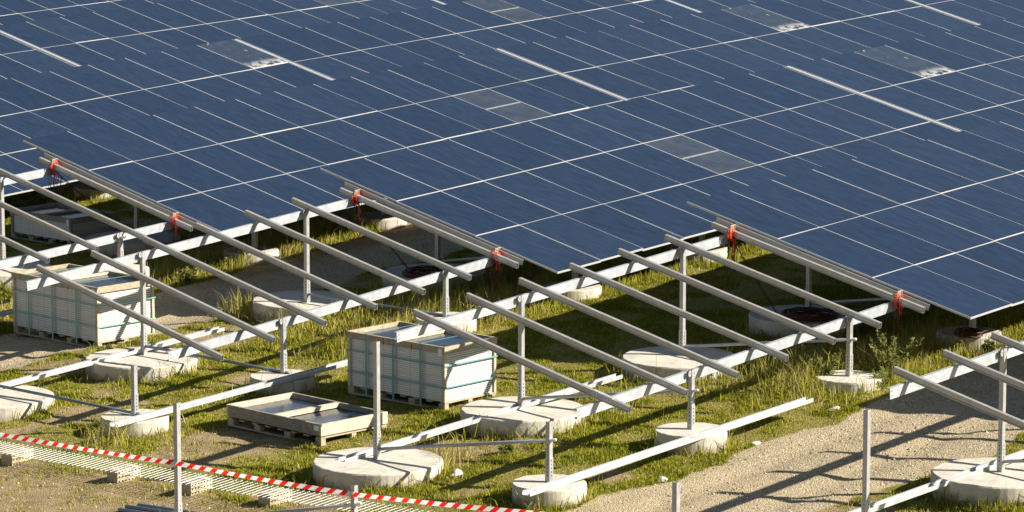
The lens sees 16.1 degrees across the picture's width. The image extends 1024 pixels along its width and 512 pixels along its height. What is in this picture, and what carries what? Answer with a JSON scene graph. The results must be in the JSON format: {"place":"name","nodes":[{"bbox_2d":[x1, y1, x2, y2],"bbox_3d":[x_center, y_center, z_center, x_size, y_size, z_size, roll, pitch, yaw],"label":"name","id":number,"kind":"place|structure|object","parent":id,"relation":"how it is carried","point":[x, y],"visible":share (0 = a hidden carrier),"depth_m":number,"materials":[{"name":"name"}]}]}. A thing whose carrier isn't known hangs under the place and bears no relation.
{"place":"outdoors","nodes":[
{"label":"outdoors","id":0,"kind":"place"},
{"bbox_2d":[0,181,1023,511],"bbox_3d":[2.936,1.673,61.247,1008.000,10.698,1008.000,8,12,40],"label":"ground","id":1,"kind":"structure","parent":0,"point":[796,491],"depth_m":55.73,"materials":[{"name":"beige gravel"}]},
{"bbox_2d":[1,447,33,465],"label":"hollow block","id":2,"kind":"object","parent":1,"relation":"on","point":[9,460],"depth_m":56.05,"materials":[{"name":"concrete"}]},
{"bbox_2d":[0,34,73,79],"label":"solar table","id":3,"kind":"object","parent":1,"relation":"on","point":[18,59],"visible":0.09,"depth_m":92.25,"materials":[{"name":"blue glass"}]},
{"bbox_2d":[10,203,117,245],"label":"solar panel crate","id":4,"kind":"object","parent":1,"relation":"on","point":[73,221],"visible":0.69,"depth_m":74.51,"materials":[{"name":"white"}]},
{"bbox_2d":[11,263,155,346],"bbox_3d":[-7.738,0.897,65.201,2.458,1.120,1.345,9,13,44],"label":"solar panel crate","id":5,"kind":"object","parent":1,"relation":"on","point":[61,309],"visible":0.88,"depth_m":64.62,"materials":[{"name":"white wood"}]},
{"bbox_2d":[0,365,168,438],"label":"post frame","id":6,"kind":"object","parent":1,"relation":"on","point":[13,398],"visible":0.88,"depth_m":58.36,"materials":[{"name":"grey concrete"}]},
{"bbox_2d":[0,326,224,388],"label":"lying beam","id":7,"kind":"structure","parent":6,"relation":"on","point":[78,365],"depth_m":61.71,"materials":[{"name":"grey metal"}]},
{"bbox_2d":[109,359,347,427],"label":"lying beam","id":8,"kind":"structure","parent":6,"relation":"on","point":[234,392],"depth_m":58.56,"materials":[{"name":"grey metal"}]},
{"bbox_2d":[0,167,172,289],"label":"bare rack","id":9,"kind":"object","parent":1,"relation":"on","point":[30,258],"visible":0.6,"depth_m":68.59,"materials":[{"name":"metal"}]},
{"bbox_2d":[0,309,12,316],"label":"lying beam","id":10,"kind":"structure","parent":9,"relation":"on","point":[6,312],"depth_m":65.98,"materials":[{"name":"grey metal"}]},
{"bbox_2d":[38,157,192,230],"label":"loose rail","id":11,"kind":"object","parent":9,"relation":"on","point":[120,196],"visible":1,"depth_m":70.26,"materials":[{"name":"metal"}]},
{"bbox_2d":[169,212,179,242],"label":"cable bundle","id":12,"kind":"object","parent":11,"relation":"hanging from","point":[174,225],"visible":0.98,"depth_m":69.36,"materials":[{"name":"red plastic"}]},
{"bbox_2d":[0,0,177,24],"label":"solar table","id":13,"kind":"object","parent":1,"relation":"on","point":[14,11],"visible":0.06,"depth_m":105.40,"materials":[{"name":"blue glass"}]},
{"bbox_2d":[93,343,114,351],"bbox_3d":[-7.080,1.655,62.940,0.364,0.330,0.448,8,12,40],"label":"weed","id":14,"kind":"object","parent":1,"relation":"on","point":[102,348],"visible":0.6,"depth_m":62.89,"materials":[{"name":"green plant"}]},
{"bbox_2d":[107,464,140,482],"bbox_3d":[-5.859,3.291,54.566,0.242,0.205,0.460,9,13,43],"label":"hollow block","id":15,"kind":"object","parent":1,"relation":"on","point":[112,477],"depth_m":54.45,"materials":[{"name":"concrete"}]},
{"bbox_2d":[0,438,205,482],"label":"panel","id":16,"kind":"object","parent":15,"relation":"on","point":[81,463],"visible":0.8,"depth_m":54.86,"materials":[{"name":"silver metal"}]},
{"bbox_2d":[118,508,145,511],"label":"metal pipe","id":17,"kind":"object","parent":1,"relation":"on","point":[124,510],"visible":1,"depth_m":52.60,"materials":[{"name":"grey metal"}]},
{"bbox_2d":[125,504,173,511],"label":"metal pipe","id":18,"kind":"object","parent":1,"relation":"on","point":[139,508],"visible":1,"depth_m":52.62,"materials":[{"name":"grey metal"}]},
{"bbox_2d":[0,39,330,199],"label":"solar table","id":19,"kind":"object","parent":1,"relation":"on","point":[69,99],"visible":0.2,"depth_m":83.68,"materials":[{"name":"blue glass"}]},
{"bbox_2d":[137,503,196,511],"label":"metal pipe","id":20,"kind":"object","parent":1,"relation":"on","point":[156,507],"visible":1,"depth_m":52.64,"materials":[{"name":"grey metal"}]},
{"bbox_2d":[173,262,198,283],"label":"weed","id":21,"kind":"object","parent":1,"relation":"on","point":[189,277],"visible":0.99,"depth_m":69.20,"materials":[{"name":"green plant"}]},
{"bbox_2d":[181,475,211,495],"bbox_3d":[-4.693,3.412,53.609,0.242,0.205,0.460,7,12,38],"label":"hollow block","id":22,"kind":"object","parent":1,"relation":"on","point":[189,490],"depth_m":53.48,"materials":[{"name":"concrete"}]},
{"bbox_2d":[182,472,457,511],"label":"panel","id":23,"kind":"object","parent":22,"relation":"on","point":[300,495],"visible":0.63,"depth_m":52.11,"materials":[{"name":"silver metal"}]},
{"bbox_2d":[207,301,228,321],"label":"weed","id":24,"kind":"object","parent":1,"relation":"on","point":[221,308],"visible":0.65,"depth_m":65.49,"materials":[{"name":"green plant"}]},
{"bbox_2d":[209,253,227,270],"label":"weed","id":25,"kind":"object","parent":1,"relation":"on","point":[223,262],"visible":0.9,"depth_m":70.17,"materials":[{"name":"green plant"}]},
{"bbox_2d":[0,0,442,66],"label":"solar table","id":26,"kind":"object","parent":1,"relation":"on","point":[77,40],"visible":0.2,"depth_m":97.31,"materials":[{"name":"blue glass"}]},
{"bbox_2d":[24,197,494,395],"bbox_3d":[-4.339,0.813,62.263,5.328,2.758,8.047,8,12,40],"label":"bare rack","id":27,"kind":"object","parent":1,"relation":"on","point":[287,303],"visible":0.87,"depth_m":61.75,"materials":[{"name":"metal"}]},
{"bbox_2d":[339,187,518,268],"bbox_3d":[-1.519,-0.517,64.864,4.287,1.048,0.066,8,12,40],"label":"loose rail","id":28,"kind":"object","parent":27,"relation":"on","point":[433,229],"visible":1,"depth_m":64.79,"materials":[{"name":"metal"}]},
{"bbox_2d":[352,189,414,273],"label":"cable bundle","id":29,"kind":"object","parent":28,"relation":"hanging from","point":[355,194],"visible":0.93,"depth_m":65.97,"materials":[{"name":"red plastic"}]},
{"bbox_2d":[173,402,361,511],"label":"post frame","id":30,"kind":"object","parent":1,"relation":"on","point":[354,504],"visible":1,"depth_m":50.65,"materials":[{"name":"grey metal"}]},
{"bbox_2d":[0,432,540,511],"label":"barrier tape","id":31,"kind":"object","parent":30,"relation":"attached to","point":[286,483],"visible":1,"depth_m":49.54,"materials":[{"name":"red plastic"}]},
{"bbox_2d":[258,487,291,507],"bbox_3d":[-3.452,3.527,52.690,0.242,0.205,0.460,8,12,40],"label":"hollow block","id":32,"kind":"object","parent":1,"relation":"on","point":[265,502],"depth_m":52.57,"materials":[{"name":"concrete"}]},
{"bbox_2d":[226,392,387,445],"bbox_3d":[-3.249,2.573,57.176,2.244,0.342,1.416,9,13,44],"label":"pallet crate","id":33,"kind":"object","parent":1,"relation":"on","point":[322,419],"visible":0.98,"depth_m":56.97,"materials":[{"name":"brown wood"}]},
{"bbox_2d":[23,49,622,266],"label":"solar table","id":34,"kind":"object","parent":1,"relation":"on","point":[221,166],"visible":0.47,"depth_m":74.57,"materials":[{"name":"blue glass"}]},
{"bbox_2d":[47,158,116,221],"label":"cable bundle","id":35,"kind":"object","parent":34,"relation":"hanging from","point":[54,161],"visible":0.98,"depth_m":71.49,"materials":[{"name":"red plastic"}]},
{"bbox_2d":[346,321,497,410],"bbox_3d":[-1.470,1.774,58.742,2.206,1.038,1.255,8,12,41],"label":"solar panel crate","id":36,"kind":"object","parent":1,"relation":"on","point":[445,367],"visible":0.91,"depth_m":58.24,"materials":[{"name":"white wood"}]},
{"bbox_2d":[313,341,586,508],"bbox_3d":[-0.915,2.559,52.856,4.797,2.284,1.962,8,12,40],"label":"post frame","id":37,"kind":"object","parent":1,"relation":"on","point":[378,466],"visible":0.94,"depth_m":53.16,"materials":[{"name":"grey concrete"}]},
{"bbox_2d":[338,373,622,461],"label":"lying beam","id":38,"kind":"structure","parent":37,"relation":"on","point":[439,430],"depth_m":55.53,"materials":[{"name":"grey metal"}]},
{"bbox_2d":[433,0,468,4],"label":"solar table","id":39,"kind":"object","parent":1,"relation":"on","point":[443,2],"depth_m":103.89,"materials":[{"name":"blue glass"}]},
{"bbox_2d":[451,468,462,476],"bbox_3d":[-0.818,3.233,53.553,0.159,0.152,0.233,2,9,15],"label":"stone","id":40,"kind":"object","parent":1,"relation":"on","point":[457,472],"visible":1,"depth_m":53.49,"materials":[{"name":"white stone"}]},
{"bbox_2d":[234,0,698,79],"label":"solar table","id":41,"kind":"object","parent":1,"relation":"on","point":[346,49],"visible":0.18,"depth_m":92.07,"materials":[{"name":"blue glass"}]},
{"bbox_2d":[460,290,479,310],"bbox_3d":[-0.760,0.849,64.135,0.635,0.494,0.358,8,12,40],"label":"weed","id":42,"kind":"object","parent":1,"relation":"on","point":[463,302],"visible":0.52,"depth_m":64.12,"materials":[{"name":"green plant"}]},
{"bbox_2d":[467,303,482,329],"bbox_3d":[-0.597,1.000,63.207,0.364,0.599,0.498,8,12,40],"label":"weed","id":43,"kind":"object","parent":1,"relation":"on","point":[477,322],"visible":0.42,"depth_m":63.18,"materials":[{"name":"green plant"}]},
{"bbox_2d":[497,439,518,453],"bbox_3d":[-0.068,2.882,54.550,0.341,0.251,0.408,8,12,40],"label":"weed","id":44,"kind":"object","parent":1,"relation":"on","point":[506,448],"visible":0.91,"depth_m":54.52,"materials":[{"name":"green plant"}]},
{"bbox_2d":[0,181,1023,511],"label":"grass","id":45,"kind":"structure","parent":1,"relation":"on","point":[748,403],"depth_m":59.50,"materials":[{"name":"green plant"}]},
{"bbox_2d":[320,66,955,303],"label":"solar table","id":46,"kind":"object","parent":1,"relation":"on","point":[558,194],"visible":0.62,"depth_m":69.08,"materials":[{"name":"blue glass"}]},
{"bbox_2d":[402,265,442,277],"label":"cable coil","id":47,"kind":"object","parent":46,"relation":"on","point":[423,269],"visible":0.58,"depth_m":67.54,"materials":[{"name":"brown rubber"}]},
{"bbox_2d":[489,247,500,291],"bbox_3d":[-0.255,0.245,63.976,0.138,0.807,0.314,8,12,40],"label":"cable bundle","id":48,"kind":"object","parent":46,"relation":"hanging from","point":[496,250],"visible":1,"depth_m":63.92,"materials":[{"name":"red plastic"}]},
{"bbox_2d":[394,234,897,455],"bbox_3d":[2.148,1.516,56.316,4.903,2.726,8.321,8,12,40],"label":"bare rack","id":49,"kind":"object","parent":1,"relation":"on","point":[684,359],"visible":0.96,"depth_m":56.06,"materials":[{"name":"metal"}]},
{"bbox_2d":[522,397,812,495],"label":"lying beam","id":50,"kind":"structure","parent":49,"relation":"on","point":[646,453],"depth_m":53.20,"materials":[{"name":"grey metal"}]},
{"bbox_2d":[711,222,925,312],"bbox_3d":[4.967,0.172,59.034,4.285,1.059,0.066,8,12,40],"label":"loose rail","id":51,"kind":"object","parent":49,"relation":"on","point":[821,268],"visible":1,"depth_m":58.96,"materials":[{"name":"metal"}]},
{"bbox_2d":[658,476,667,481],"bbox_3d":[2.189,3.259,52.553,0.163,0.094,0.204,-2,9,-10],"label":"stone","id":52,"kind":"object","parent":1,"relation":"on","point":[663,478],"visible":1,"depth_m":52.51,"materials":[{"name":"white stone"}]},
{"bbox_2d":[672,481,679,511],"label":"post frame","id":53,"kind":"object","parent":1,"relation":"on","point":[675,496],"visible":1,"depth_m":45.05,"materials":[{"name":"grey metal"}]},
{"bbox_2d":[666,0,768,12],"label":"solar table","id":54,"kind":"object","parent":1,"relation":"on","point":[699,6],"depth_m":98.62,"materials":[{"name":"blue glass"}]},
{"bbox_2d":[496,0,976,100],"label":"solar table","id":55,"kind":"object","parent":1,"relation":"on","point":[630,62],"visible":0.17,"depth_m":86.37,"materials":[{"name":"blue glass"}]},
{"bbox_2d":[751,441,760,445],"bbox_3d":[3.680,2.816,54.335,0.121,0.070,0.218,8,12,40],"label":"stone","id":56,"kind":"object","parent":1,"relation":"on","point":[756,442],"visible":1,"depth_m":54.28,"materials":[{"name":"white stone"}]},
{"bbox_2d":[806,351,841,375],"bbox_3d":[4.948,1.786,57.455,0.504,0.512,0.497,8,12,40],"label":"weed","id":57,"kind":"object","parent":1,"relation":"on","point":[826,371],"visible":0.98,"depth_m":57.43,"materials":[{"name":"green plant"}]},
{"bbox_2d":[827,406,838,410],"bbox_3d":[5.003,2.371,56.046,0.176,0.070,0.300,8,12,40],"label":"stone","id":58,"kind":"object","parent":1,"relation":"on","point":[835,407],"visible":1,"depth_m":55.98,"materials":[{"name":"white stone"}]},
{"bbox_2d":[686,115,1023,353],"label":"solar table","id":59,"kind":"object","parent":1,"relation":"on","point":[938,221],"visible":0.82,"depth_m":61.41,"materials":[{"name":"blue glass"}]},
{"bbox_2d":[726,224,780,314],"bbox_3d":[4.141,0.392,60.598,1.562,1.989,0.146,-8,12,-42],"label":"cable bundle","id":60,"kind":"object","parent":59,"relation":"hanging from","point":[730,231],"visible":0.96,"depth_m":60.10,"materials":[{"name":"red plastic"}]},
{"bbox_2d":[781,307,839,321],"bbox_3d":[5.060,0.995,61.505,1.005,0.130,1.026,8,12,40],"label":"cable coil","id":61,"kind":"object","parent":59,"relation":"on","point":[790,313],"visible":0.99,"depth_m":61.36,"materials":[{"name":"brown rubber"}]},
{"bbox_2d":[894,290,902,335],"bbox_3d":[6.226,0.926,58.117,0.149,0.766,0.314,8,12,40],"label":"cable bundle","id":62,"kind":"object","parent":59,"relation":"hanging from","point":[898,294],"visible":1,"depth_m":58.04,"materials":[{"name":"red plastic"}]},
{"bbox_2d":[954,327,986,338],"bbox_3d":[7.508,1.263,59.307,0.534,0.131,0.541,8,12,40],"label":"cable coil","id":63,"kind":"object","parent":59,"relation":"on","point":[972,332],"visible":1,"depth_m":59.18,"materials":[{"name":"brown"}]},
{"bbox_2d":[861,409,870,511],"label":"post frame","id":64,"kind":"object","parent":1,"relation":"on","point":[865,504],"visible":1,"depth_m":48.19,"materials":[{"name":"grey metal"}]},
{"bbox_2d":[872,366,890,387],"bbox_3d":[5.863,1.930,57.160,0.465,0.327,0.356,17,19,61],"label":"weed","id":65,"kind":"object","parent":1,"relation":"on","point":[885,380],"visible":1,"depth_m":57.16,"materials":[{"name":"green plant"}]},
{"bbox_2d":[869,329,921,379],"bbox_3d":[6.141,1.589,57.656,0.890,0.810,0.876,1,9,7],"label":"weed","id":66,"kind":"object","parent":1,"relation":"on","point":[888,359],"visible":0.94,"depth_m":57.57,"materials":[{"name":"green plant"}]},
{"bbox_2d":[786,16,1023,131],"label":"solar table","id":67,"kind":"object","parent":1,"relation":"on","point":[962,79],"visible":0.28,"depth_m":78.35,"materials":[{"name":"blue glass"}]},
{"bbox_2d":[848,449,1023,511],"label":"lying beam","id":68,"kind":"structure","parent":1,"relation":"on","point":[912,493],"depth_m":50.08,"materials":[{"name":"grey metal"}]},
{"bbox_2d":[886,332,1023,506],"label":"bare rack","id":69,"kind":"object","parent":1,"relation":"on","point":[1004,481],"visible":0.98,"depth_m":50.01,"materials":[{"name":"metal"}]},
{"bbox_2d":[906,0,1023,24],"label":"solar table","id":70,"kind":"object","parent":1,"relation":"on","point":[977,12],"visible":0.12,"depth_m":93.11,"materials":[{"name":"blue glass"}]},
{"bbox_2d":[979,330,1007,353],"bbox_3d":[7.867,1.427,59.078,0.472,0.451,0.342,-1,9,-3],"label":"weed","id":71,"kind":"object","parent":1,"relation":"on","point":[990,346],"visible":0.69,"depth_m":59.09,"materials":[{"name":"green plant"}]},
{"bbox_2d":[0,185,1023,467],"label":"dry grass","id":72,"kind":"structure","parent":0,"point":[452,453],"depth_m":61.20,"materials":[{"name":"plant"}]}
]}

